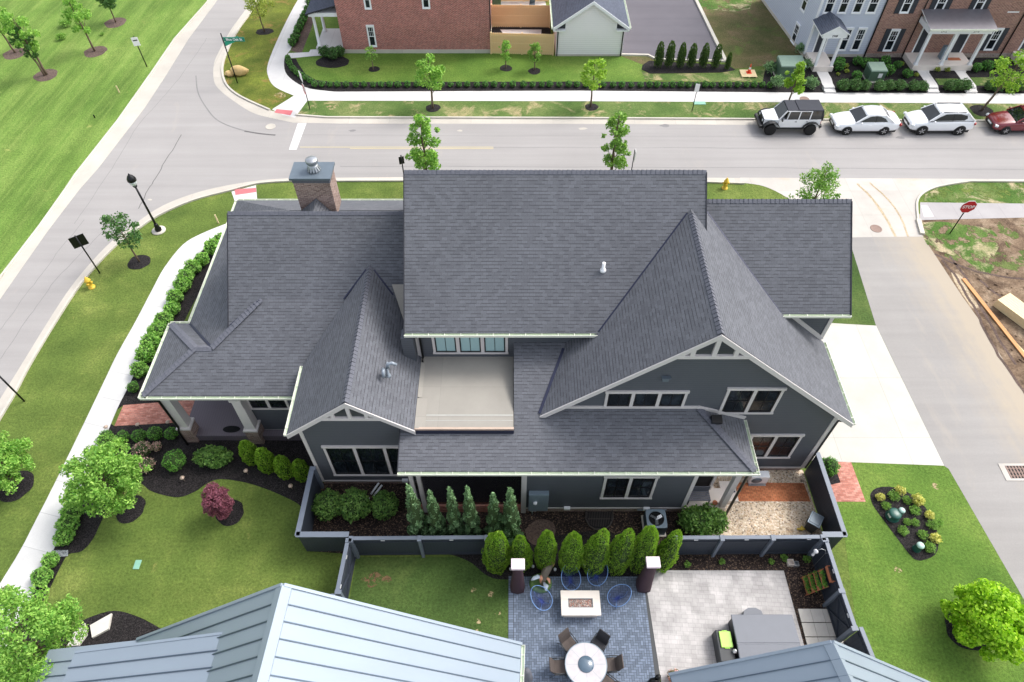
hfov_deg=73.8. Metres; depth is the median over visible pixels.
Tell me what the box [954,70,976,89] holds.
garden walk
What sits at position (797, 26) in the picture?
window
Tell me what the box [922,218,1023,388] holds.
plot dirt
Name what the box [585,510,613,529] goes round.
window well
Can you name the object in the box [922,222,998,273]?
plot weeds
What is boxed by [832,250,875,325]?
side lawn
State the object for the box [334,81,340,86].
hedge shrub
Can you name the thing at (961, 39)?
door
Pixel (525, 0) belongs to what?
cedar fence
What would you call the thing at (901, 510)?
utility vent
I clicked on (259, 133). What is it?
tyre mark
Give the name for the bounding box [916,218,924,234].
kerb
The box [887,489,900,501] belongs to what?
bush
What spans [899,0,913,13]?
window
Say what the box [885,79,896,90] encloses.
garden shrub
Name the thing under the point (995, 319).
wooden plank
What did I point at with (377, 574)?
bare spot
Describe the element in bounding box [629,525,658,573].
arborvitae
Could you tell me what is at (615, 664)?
wicker chair
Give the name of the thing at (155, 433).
round shrub
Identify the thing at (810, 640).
stepping slab
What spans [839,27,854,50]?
window
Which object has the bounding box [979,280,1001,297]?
mud rut
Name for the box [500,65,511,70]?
tree ring
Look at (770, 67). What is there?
silvery shrub
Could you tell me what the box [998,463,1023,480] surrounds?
storm grate
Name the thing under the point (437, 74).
street tree
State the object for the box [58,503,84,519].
leafy shrub
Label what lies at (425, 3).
window
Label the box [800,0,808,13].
window
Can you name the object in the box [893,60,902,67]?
garden shrub
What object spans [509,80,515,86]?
hedge shrub
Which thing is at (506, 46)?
tree
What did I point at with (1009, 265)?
plot weeds
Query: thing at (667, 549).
arborvitae
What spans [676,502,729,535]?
spreading shrub
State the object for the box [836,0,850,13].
window
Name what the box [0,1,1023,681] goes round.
ground
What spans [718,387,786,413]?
window
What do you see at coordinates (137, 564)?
utility hatch
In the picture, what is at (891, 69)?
garden shrub
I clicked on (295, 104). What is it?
kerb ramp
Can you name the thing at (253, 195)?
kerb ramp
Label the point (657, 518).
air condenser
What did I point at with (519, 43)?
cedar fence
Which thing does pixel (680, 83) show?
hedge shrub
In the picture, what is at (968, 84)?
garden shrub
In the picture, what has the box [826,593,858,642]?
gate
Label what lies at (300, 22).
hedge shrub
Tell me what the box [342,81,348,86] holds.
hedge shrub
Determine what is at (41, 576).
leafy shrub
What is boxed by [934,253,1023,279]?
mud rut
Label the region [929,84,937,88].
garden step
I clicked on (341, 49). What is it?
porch shrub
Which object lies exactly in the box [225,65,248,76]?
boulder
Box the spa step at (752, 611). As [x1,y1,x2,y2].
[742,608,762,613]
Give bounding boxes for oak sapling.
[99,211,142,261]
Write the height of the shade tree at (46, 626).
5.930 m
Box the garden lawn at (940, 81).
[936,79,955,84]
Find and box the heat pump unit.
[747,471,769,485]
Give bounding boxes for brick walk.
[115,400,194,425]
[831,462,865,501]
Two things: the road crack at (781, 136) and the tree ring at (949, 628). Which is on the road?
the road crack at (781, 136)
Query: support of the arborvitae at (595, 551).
on the tree bed at (476, 560)
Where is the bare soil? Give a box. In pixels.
[525,519,555,544]
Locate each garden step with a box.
[822,84,834,88]
[823,89,835,92]
[926,89,939,92]
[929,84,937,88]
[964,89,977,92]
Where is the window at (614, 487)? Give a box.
[600,476,659,498]
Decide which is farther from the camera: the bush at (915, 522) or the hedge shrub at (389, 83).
the hedge shrub at (389, 83)
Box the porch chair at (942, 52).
[937,45,948,59]
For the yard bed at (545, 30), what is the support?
on the ground at (190, 555)
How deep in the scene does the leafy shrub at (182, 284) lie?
39.01 m
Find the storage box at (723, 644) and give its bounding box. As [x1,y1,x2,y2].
[712,630,735,662]
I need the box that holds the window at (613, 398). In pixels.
[603,390,689,407]
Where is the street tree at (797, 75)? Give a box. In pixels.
[783,61,806,99]
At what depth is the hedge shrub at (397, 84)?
52.72 m
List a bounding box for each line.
[289,123,305,149]
[350,148,492,148]
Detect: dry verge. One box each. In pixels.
[622,56,653,64]
[641,70,764,80]
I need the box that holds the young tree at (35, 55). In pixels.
[7,25,45,75]
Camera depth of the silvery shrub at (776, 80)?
52.30 m
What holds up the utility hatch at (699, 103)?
on the verge grass at (557, 109)
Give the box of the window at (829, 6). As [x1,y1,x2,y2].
[822,0,836,13]
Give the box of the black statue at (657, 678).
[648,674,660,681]
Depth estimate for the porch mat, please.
33.12 m
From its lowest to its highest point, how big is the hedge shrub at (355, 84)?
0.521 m
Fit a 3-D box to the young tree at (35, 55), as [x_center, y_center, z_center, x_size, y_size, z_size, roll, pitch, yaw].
[-37.241,-22.240,52.541,1.680,4.003,1.542,0,51,0]
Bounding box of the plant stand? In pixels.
[801,568,828,595]
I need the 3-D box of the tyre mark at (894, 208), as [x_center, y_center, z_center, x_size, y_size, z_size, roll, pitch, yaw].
[24.497,-8.561,44.035,0.589,0.001,5.344,-5,51,-4]
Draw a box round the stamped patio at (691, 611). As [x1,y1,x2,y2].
[647,570,803,681]
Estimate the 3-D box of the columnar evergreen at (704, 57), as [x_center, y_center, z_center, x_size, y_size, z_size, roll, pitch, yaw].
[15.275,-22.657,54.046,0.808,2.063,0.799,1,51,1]
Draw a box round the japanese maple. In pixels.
[200,481,234,519]
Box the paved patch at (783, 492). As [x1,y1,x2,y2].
[736,482,809,500]
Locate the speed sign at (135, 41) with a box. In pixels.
[131,36,146,66]
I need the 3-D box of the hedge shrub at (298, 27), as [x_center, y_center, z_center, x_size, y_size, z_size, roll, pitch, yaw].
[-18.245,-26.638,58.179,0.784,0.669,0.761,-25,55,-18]
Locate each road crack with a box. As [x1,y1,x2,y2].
[0,220,83,329]
[74,38,206,223]
[138,136,180,208]
[348,166,1023,169]
[424,135,924,137]
[493,147,882,148]
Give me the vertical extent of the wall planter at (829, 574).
0.200 m
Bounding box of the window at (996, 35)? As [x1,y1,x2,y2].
[983,28,1004,50]
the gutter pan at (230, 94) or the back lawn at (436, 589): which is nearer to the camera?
the back lawn at (436, 589)
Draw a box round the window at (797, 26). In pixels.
[790,21,800,44]
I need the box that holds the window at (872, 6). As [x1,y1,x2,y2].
[865,0,880,13]
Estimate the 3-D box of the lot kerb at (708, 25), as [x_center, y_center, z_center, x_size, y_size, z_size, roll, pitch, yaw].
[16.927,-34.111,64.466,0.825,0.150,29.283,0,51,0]
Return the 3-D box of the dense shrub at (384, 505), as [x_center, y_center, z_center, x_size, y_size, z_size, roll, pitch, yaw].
[-5.708,7.321,30.429,1.356,1.373,1.390,10,52,8]
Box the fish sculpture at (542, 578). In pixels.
[529,563,554,593]
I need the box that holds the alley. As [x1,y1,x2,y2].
[852,214,1023,598]
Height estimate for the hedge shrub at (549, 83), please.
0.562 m
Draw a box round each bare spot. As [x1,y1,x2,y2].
[361,572,382,587]
[381,575,391,580]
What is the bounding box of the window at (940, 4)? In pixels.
[934,0,947,8]
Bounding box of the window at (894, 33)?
[882,29,900,51]
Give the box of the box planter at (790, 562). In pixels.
[786,559,794,566]
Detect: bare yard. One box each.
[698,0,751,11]
[703,0,800,68]
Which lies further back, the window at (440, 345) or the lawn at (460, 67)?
the lawn at (460, 67)
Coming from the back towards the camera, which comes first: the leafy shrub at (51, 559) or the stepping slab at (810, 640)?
the leafy shrub at (51, 559)
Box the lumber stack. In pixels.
[993,293,1023,328]
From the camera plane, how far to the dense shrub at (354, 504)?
29.98 m
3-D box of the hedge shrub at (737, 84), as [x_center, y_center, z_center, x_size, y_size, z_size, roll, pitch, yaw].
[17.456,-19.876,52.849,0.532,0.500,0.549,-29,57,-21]
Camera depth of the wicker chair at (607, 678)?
26.17 m
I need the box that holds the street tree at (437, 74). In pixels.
[414,53,445,108]
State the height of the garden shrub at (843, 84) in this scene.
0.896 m
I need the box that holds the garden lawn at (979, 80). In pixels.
[971,77,1018,85]
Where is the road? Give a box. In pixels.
[0,0,1023,397]
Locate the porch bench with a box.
[687,486,710,504]
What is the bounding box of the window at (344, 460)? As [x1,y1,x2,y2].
[321,445,397,475]
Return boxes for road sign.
[68,233,99,273]
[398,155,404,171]
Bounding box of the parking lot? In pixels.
[622,0,722,59]
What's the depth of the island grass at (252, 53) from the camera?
55.97 m
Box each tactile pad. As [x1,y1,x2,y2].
[235,188,255,194]
[274,109,292,114]
[921,206,933,216]
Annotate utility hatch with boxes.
[133,560,141,568]
[693,101,705,104]
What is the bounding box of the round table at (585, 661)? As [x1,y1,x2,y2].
[565,642,606,681]
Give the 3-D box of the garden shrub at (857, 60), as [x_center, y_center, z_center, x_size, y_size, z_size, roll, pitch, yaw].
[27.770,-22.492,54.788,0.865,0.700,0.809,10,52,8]
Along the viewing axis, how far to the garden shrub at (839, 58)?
54.45 m
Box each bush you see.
[55,32,66,39]
[59,18,70,27]
[131,440,151,457]
[138,456,156,473]
[150,440,161,451]
[192,444,232,468]
[881,501,890,509]
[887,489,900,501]
[898,525,909,535]
[902,496,911,504]
[903,518,911,525]
[909,504,920,515]
[911,517,919,526]
[917,530,928,540]
[923,540,936,552]
[926,519,938,529]
[936,519,943,525]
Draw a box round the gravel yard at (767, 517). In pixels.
[693,470,821,535]
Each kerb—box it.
[0,0,208,278]
[0,179,744,420]
[221,1,270,109]
[295,114,985,121]
[622,53,725,61]
[694,0,726,59]
[915,180,1023,218]
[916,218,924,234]
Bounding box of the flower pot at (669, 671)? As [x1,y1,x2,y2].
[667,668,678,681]
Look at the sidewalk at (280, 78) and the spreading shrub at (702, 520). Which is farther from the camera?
the sidewalk at (280, 78)
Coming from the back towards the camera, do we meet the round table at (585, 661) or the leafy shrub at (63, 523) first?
the leafy shrub at (63, 523)
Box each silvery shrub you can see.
[762,60,776,73]
[770,74,784,87]
[794,42,804,52]
[804,56,813,69]
[805,75,818,88]
[807,77,819,89]
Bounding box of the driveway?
[812,323,943,465]
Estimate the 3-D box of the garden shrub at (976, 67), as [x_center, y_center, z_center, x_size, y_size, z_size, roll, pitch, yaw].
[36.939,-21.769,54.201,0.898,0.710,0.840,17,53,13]
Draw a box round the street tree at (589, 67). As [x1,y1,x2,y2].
[580,58,607,106]
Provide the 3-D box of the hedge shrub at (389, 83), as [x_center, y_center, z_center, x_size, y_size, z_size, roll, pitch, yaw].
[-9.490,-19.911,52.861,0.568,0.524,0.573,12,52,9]
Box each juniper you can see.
[405,483,433,535]
[426,489,450,535]
[445,486,465,535]
[462,485,483,534]
[483,492,506,537]
[499,487,524,546]
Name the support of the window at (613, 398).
in the house at (588, 340)
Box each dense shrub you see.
[311,488,341,521]
[336,486,371,523]
[369,490,398,520]
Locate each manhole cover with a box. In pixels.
[265,124,274,129]
[800,96,809,99]
[870,225,881,231]
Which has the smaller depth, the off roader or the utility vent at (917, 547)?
the utility vent at (917, 547)
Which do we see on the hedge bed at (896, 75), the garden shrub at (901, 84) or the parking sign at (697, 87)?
the garden shrub at (901, 84)
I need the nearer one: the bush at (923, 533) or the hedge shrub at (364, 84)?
the bush at (923, 533)
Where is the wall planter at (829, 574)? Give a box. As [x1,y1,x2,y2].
[825,566,834,582]
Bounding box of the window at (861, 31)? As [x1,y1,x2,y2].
[849,27,867,50]
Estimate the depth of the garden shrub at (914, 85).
52.22 m
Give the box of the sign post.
[631,149,635,169]
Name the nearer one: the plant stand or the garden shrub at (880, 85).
the plant stand
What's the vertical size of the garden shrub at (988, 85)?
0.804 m
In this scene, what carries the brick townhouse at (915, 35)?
on the ground at (190, 555)
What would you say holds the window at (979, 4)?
in the brick townhouse at (915, 35)
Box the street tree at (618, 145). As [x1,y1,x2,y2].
[601,111,631,169]
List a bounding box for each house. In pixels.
[35,583,524,681]
[138,156,855,514]
[305,0,491,52]
[668,640,929,681]
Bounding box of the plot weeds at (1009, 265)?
[928,222,1023,272]
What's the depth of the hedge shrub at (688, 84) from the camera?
52.73 m
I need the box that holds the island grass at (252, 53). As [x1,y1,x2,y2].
[224,0,296,108]
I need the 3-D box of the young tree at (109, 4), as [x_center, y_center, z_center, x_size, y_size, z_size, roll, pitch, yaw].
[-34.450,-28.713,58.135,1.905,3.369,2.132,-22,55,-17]
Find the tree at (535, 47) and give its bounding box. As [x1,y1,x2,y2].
[527,42,541,69]
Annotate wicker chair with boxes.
[549,657,566,677]
[557,627,577,652]
[590,629,610,651]
[602,672,619,681]
[605,654,623,674]
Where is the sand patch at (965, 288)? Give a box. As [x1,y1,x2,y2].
[951,272,977,307]
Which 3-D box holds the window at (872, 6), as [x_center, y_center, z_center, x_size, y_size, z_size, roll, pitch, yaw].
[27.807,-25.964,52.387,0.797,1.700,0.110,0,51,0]
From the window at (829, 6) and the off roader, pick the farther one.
the window at (829, 6)
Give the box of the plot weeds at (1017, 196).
[924,182,1023,203]
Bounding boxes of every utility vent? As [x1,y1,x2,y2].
[885,508,901,522]
[898,507,904,514]
[912,542,924,552]
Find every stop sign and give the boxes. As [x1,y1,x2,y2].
[298,71,309,108]
[950,200,977,232]
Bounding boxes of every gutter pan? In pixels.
[0,0,216,298]
[0,177,739,412]
[213,0,989,126]
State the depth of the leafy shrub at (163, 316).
37.42 m
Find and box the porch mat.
[223,426,239,432]
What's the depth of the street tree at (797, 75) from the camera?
49.81 m
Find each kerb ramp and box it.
[232,185,256,200]
[272,96,306,116]
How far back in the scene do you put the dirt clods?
39.25 m
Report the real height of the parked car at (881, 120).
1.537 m
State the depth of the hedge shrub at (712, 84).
52.77 m
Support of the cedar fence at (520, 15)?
on the yard bed at (545, 30)
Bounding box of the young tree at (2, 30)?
[0,6,15,52]
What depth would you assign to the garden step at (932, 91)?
52.46 m
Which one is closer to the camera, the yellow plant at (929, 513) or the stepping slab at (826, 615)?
the stepping slab at (826, 615)
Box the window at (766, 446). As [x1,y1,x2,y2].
[751,434,804,458]
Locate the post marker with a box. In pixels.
[0,376,24,401]
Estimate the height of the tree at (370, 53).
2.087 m
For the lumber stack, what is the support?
on the plot dirt
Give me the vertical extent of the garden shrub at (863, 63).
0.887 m
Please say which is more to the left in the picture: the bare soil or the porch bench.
the bare soil
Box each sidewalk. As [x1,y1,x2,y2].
[0,224,225,645]
[267,0,1023,103]
[920,202,1023,219]
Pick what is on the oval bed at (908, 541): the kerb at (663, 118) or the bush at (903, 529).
the bush at (903, 529)
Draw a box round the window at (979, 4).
[973,0,986,8]
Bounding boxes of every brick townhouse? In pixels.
[865,0,1023,70]
[1001,11,1023,64]
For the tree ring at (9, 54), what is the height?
0.001 m
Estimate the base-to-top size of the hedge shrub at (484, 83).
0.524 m
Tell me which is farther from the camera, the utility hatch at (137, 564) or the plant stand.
the utility hatch at (137, 564)
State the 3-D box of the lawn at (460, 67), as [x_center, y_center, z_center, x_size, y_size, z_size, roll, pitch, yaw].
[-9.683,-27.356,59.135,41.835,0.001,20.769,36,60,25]
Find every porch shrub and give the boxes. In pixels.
[318,44,328,56]
[325,46,340,58]
[336,45,344,55]
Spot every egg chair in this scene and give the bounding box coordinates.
[530,585,552,610]
[561,567,580,589]
[587,565,607,586]
[607,584,631,607]
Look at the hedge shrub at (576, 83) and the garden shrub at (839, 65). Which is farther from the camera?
the garden shrub at (839, 65)
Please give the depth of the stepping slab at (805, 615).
28.04 m
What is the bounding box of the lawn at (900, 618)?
[837,462,1023,681]
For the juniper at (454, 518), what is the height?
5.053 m
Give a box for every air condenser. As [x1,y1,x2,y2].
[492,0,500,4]
[641,509,667,536]
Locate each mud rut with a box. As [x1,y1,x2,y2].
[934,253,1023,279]
[941,260,1023,392]
[949,256,1016,364]
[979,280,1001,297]
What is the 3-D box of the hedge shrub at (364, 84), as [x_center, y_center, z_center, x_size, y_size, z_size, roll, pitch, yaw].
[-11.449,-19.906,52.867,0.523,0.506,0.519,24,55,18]
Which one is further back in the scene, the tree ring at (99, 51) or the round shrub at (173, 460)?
the tree ring at (99, 51)
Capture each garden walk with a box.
[817,72,832,84]
[917,70,938,89]
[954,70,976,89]
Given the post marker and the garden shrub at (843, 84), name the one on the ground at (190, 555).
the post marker
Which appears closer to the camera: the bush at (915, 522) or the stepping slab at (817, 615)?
the stepping slab at (817, 615)
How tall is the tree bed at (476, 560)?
0.001 m
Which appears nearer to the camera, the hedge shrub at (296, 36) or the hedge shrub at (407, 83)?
the hedge shrub at (407, 83)
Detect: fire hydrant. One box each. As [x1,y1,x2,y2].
[84,277,95,289]
[722,178,729,189]
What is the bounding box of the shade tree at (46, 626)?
[0,583,88,681]
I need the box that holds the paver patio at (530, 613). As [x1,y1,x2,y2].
[508,576,654,681]
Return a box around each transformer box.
[773,55,806,78]
[862,62,887,82]
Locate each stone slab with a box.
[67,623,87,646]
[90,613,112,637]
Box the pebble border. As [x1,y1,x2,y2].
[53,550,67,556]
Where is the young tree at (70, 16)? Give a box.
[61,0,95,51]
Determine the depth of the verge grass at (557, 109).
51.17 m
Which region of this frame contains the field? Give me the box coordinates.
[0,0,206,273]
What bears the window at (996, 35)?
in the brick townhouse at (915, 35)
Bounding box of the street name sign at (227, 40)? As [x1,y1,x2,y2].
[220,33,244,82]
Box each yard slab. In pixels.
[501,1,545,4]
[501,30,540,33]
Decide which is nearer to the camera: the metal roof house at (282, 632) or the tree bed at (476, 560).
the metal roof house at (282, 632)
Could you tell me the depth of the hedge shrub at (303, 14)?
59.24 m
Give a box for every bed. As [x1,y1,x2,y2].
[2,423,313,681]
[117,250,213,408]
[284,57,1023,93]
[291,17,312,52]
[312,482,694,552]
[454,530,670,579]
[492,26,550,33]
[642,61,734,73]
[671,554,844,644]
[823,459,840,484]
[870,487,938,560]
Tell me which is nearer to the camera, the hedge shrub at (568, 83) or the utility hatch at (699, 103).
the utility hatch at (699, 103)
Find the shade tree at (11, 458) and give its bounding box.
[0,430,35,494]
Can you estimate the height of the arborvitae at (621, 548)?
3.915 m
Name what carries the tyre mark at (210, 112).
on the road
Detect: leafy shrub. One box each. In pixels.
[29,566,53,587]
[40,550,59,568]
[52,527,75,545]
[53,515,79,532]
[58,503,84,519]
[93,432,117,446]
[129,361,149,377]
[134,343,155,362]
[138,332,161,350]
[146,320,166,337]
[153,310,173,326]
[162,300,180,314]
[165,288,183,302]
[172,277,191,291]
[175,269,194,280]
[183,259,201,273]
[193,252,209,265]
[203,237,218,254]
[214,232,221,239]
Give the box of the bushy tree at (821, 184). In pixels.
[786,160,840,198]
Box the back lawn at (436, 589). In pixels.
[350,557,507,638]
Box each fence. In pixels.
[294,466,323,550]
[295,532,348,550]
[349,535,487,557]
[490,32,554,55]
[491,4,550,27]
[501,0,548,1]
[675,534,825,556]
[804,452,847,535]
[808,538,845,607]
[822,532,846,549]
[844,627,874,657]
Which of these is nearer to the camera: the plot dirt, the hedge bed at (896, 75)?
the plot dirt
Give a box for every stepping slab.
[798,609,812,621]
[801,623,816,636]
[805,637,818,644]
[810,609,824,621]
[814,623,828,636]
[818,637,829,641]
[822,609,830,621]
[826,623,835,636]
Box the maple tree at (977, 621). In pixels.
[940,578,1023,665]
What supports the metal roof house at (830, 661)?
on the ground at (190, 555)
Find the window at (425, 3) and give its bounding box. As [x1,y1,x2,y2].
[422,0,429,8]
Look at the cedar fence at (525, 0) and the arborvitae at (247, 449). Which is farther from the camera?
the cedar fence at (525, 0)
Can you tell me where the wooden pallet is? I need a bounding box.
[739,70,756,77]
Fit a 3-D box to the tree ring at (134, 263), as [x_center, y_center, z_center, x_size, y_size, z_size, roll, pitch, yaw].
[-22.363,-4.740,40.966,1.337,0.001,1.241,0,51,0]
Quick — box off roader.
[754,100,823,134]
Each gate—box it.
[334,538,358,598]
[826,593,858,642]
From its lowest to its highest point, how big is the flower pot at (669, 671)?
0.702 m
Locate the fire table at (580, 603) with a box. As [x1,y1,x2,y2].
[560,590,600,616]
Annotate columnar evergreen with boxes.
[654,41,664,66]
[664,40,675,66]
[676,42,686,67]
[686,43,697,67]
[698,43,709,67]
[711,44,722,68]
[724,52,731,69]
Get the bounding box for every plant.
[684,560,690,567]
[780,554,788,561]
[803,555,811,562]
[875,493,884,500]
[894,485,905,495]
[911,493,925,506]
[924,509,934,518]
[929,532,942,543]
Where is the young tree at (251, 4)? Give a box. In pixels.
[244,0,274,31]
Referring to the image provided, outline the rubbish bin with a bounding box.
[804,511,823,532]
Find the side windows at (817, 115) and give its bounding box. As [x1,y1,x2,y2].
[784,102,822,119]
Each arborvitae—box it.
[238,440,256,465]
[254,447,274,474]
[273,454,292,480]
[291,458,309,482]
[481,530,510,575]
[508,534,533,572]
[534,529,557,569]
[558,530,584,575]
[581,528,610,576]
[605,528,635,575]
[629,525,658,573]
[656,529,682,572]
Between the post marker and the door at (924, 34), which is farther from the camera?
the door at (924, 34)
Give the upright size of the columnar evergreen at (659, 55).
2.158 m
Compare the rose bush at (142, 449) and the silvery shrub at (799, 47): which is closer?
the rose bush at (142, 449)
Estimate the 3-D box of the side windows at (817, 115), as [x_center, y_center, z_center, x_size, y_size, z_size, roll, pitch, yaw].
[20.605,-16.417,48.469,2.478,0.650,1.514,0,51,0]
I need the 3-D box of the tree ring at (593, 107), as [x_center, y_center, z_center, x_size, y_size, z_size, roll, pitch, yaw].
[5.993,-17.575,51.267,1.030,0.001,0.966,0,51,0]
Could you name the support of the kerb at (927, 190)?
on the ground at (190, 555)
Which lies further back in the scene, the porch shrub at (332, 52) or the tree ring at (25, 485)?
the porch shrub at (332, 52)
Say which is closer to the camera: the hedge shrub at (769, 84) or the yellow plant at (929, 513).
the yellow plant at (929, 513)
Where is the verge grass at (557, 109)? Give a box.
[298,101,1023,119]
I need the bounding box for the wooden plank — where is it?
[962,278,1023,357]
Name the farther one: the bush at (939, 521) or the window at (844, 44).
the window at (844, 44)
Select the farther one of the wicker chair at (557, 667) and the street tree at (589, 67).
the street tree at (589, 67)
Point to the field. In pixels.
(53, 131)
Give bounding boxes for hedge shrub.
[287,36,296,45]
[290,33,299,41]
[293,29,300,34]
[294,24,302,31]
[295,20,303,27]
[297,16,306,23]
[299,12,307,18]
[311,81,317,86]
[319,80,325,86]
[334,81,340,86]
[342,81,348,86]
[353,81,358,86]
[361,80,367,86]
[377,81,383,86]
[386,81,392,86]
[394,81,401,86]
[404,80,410,87]
[464,81,469,86]
[482,80,487,86]
[491,80,496,86]
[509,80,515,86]
[520,80,526,86]
[530,81,535,86]
[546,80,552,86]
[566,80,571,86]
[574,81,579,86]
[618,81,624,87]
[637,81,643,87]
[646,80,652,87]
[654,81,660,87]
[662,81,668,87]
[670,81,675,87]
[677,80,684,87]
[685,81,692,87]
[702,80,708,87]
[709,81,715,87]
[718,81,723,87]
[725,80,731,87]
[734,81,741,87]
[743,81,749,87]
[751,80,757,87]
[759,81,765,87]
[767,81,773,87]
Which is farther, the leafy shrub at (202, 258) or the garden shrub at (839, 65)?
the garden shrub at (839, 65)
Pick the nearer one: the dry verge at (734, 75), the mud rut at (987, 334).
the mud rut at (987, 334)
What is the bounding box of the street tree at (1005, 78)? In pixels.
[980,49,1023,110]
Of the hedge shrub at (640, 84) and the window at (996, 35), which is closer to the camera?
the hedge shrub at (640, 84)
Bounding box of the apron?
[740,178,1023,236]
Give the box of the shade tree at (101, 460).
[58,437,151,517]
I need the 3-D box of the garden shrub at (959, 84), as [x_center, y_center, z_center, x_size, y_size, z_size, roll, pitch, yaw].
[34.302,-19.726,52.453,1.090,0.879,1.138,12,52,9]
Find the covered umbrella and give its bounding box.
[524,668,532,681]
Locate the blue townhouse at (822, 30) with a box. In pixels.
[761,0,887,71]
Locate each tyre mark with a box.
[195,76,264,133]
[244,131,274,135]
[857,184,896,236]
[870,182,908,236]
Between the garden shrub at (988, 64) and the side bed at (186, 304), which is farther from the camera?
the garden shrub at (988, 64)
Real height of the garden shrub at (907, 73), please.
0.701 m
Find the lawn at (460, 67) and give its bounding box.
[297,17,644,81]
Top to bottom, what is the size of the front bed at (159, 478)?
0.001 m
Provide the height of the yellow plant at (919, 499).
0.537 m
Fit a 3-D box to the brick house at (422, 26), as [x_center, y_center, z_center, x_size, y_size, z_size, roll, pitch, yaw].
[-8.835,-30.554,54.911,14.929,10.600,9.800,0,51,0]
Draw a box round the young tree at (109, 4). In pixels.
[96,0,116,21]
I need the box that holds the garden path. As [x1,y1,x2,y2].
[288,49,320,57]
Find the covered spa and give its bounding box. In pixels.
[728,614,800,658]
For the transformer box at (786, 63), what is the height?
1.310 m
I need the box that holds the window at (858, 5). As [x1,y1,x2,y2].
[851,0,865,13]
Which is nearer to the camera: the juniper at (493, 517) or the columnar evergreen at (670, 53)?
the juniper at (493, 517)
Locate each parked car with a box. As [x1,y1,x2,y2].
[829,105,902,134]
[902,102,976,134]
[985,105,1023,134]
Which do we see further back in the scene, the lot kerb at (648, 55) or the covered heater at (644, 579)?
the lot kerb at (648, 55)
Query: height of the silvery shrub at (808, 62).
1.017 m
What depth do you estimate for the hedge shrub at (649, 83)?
52.70 m
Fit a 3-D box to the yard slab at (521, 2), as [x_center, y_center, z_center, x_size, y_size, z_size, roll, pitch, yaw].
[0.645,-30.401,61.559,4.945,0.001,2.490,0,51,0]
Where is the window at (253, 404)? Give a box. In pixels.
[246,400,289,409]
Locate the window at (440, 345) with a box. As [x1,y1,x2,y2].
[431,338,507,353]
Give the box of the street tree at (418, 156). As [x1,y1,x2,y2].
[405,113,440,169]
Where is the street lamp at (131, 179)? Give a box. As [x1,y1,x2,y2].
[126,173,165,234]
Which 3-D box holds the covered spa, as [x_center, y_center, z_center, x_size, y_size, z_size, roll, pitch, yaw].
[9.978,12.041,26.878,2.459,0.933,2.250,0,51,0]
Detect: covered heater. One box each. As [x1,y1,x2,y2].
[510,558,524,593]
[636,556,660,592]
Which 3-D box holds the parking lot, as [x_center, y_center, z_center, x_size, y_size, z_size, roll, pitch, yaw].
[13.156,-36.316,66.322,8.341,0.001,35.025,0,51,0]
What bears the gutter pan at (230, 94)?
on the road
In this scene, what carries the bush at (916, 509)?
on the oval bed at (908, 541)
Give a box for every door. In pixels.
[813,35,826,51]
[913,29,927,51]
[951,34,968,51]
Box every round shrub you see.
[99,429,113,436]
[116,430,129,442]
[125,381,139,392]
[130,429,145,442]
[146,426,162,440]
[161,449,186,471]
[164,426,178,439]
[822,455,840,476]
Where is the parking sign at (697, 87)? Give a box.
[692,83,699,110]
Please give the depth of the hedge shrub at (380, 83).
52.73 m
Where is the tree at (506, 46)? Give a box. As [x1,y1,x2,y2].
[498,40,510,67]
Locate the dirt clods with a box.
[975,272,1023,371]
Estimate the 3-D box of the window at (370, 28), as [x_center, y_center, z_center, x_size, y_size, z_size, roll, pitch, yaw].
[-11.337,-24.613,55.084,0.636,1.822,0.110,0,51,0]
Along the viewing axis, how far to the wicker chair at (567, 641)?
26.96 m
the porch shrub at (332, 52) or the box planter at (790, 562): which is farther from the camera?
the porch shrub at (332, 52)
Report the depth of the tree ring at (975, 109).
50.98 m
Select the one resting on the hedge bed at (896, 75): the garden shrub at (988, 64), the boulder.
the garden shrub at (988, 64)
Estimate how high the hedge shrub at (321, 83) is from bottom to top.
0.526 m
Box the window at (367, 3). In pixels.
[363,0,371,9]
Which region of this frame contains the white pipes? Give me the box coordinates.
[369,482,382,498]
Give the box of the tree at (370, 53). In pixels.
[364,45,377,69]
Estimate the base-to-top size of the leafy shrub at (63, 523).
0.876 m
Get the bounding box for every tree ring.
[0,471,33,501]
[3,48,24,59]
[33,69,57,81]
[34,70,55,80]
[84,46,107,56]
[104,17,126,27]
[115,495,145,523]
[127,255,150,268]
[215,499,243,525]
[256,28,273,34]
[316,56,348,67]
[368,66,379,71]
[426,104,440,111]
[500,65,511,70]
[528,68,539,74]
[585,103,597,110]
[945,613,985,649]
[970,105,992,115]
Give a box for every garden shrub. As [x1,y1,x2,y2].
[833,59,845,70]
[835,56,845,63]
[836,78,850,90]
[849,78,862,90]
[852,70,862,77]
[853,55,862,64]
[860,57,873,68]
[860,79,871,90]
[873,79,887,90]
[880,55,891,64]
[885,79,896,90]
[886,64,895,75]
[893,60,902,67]
[894,79,908,90]
[902,68,912,77]
[908,79,920,90]
[919,80,929,90]
[943,79,956,90]
[954,79,965,90]
[962,78,974,90]
[972,63,983,71]
[981,59,995,70]
[984,80,994,90]
[993,78,1004,91]
[1015,80,1023,90]
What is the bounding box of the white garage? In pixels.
[549,0,630,55]
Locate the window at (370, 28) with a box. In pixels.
[366,25,376,46]

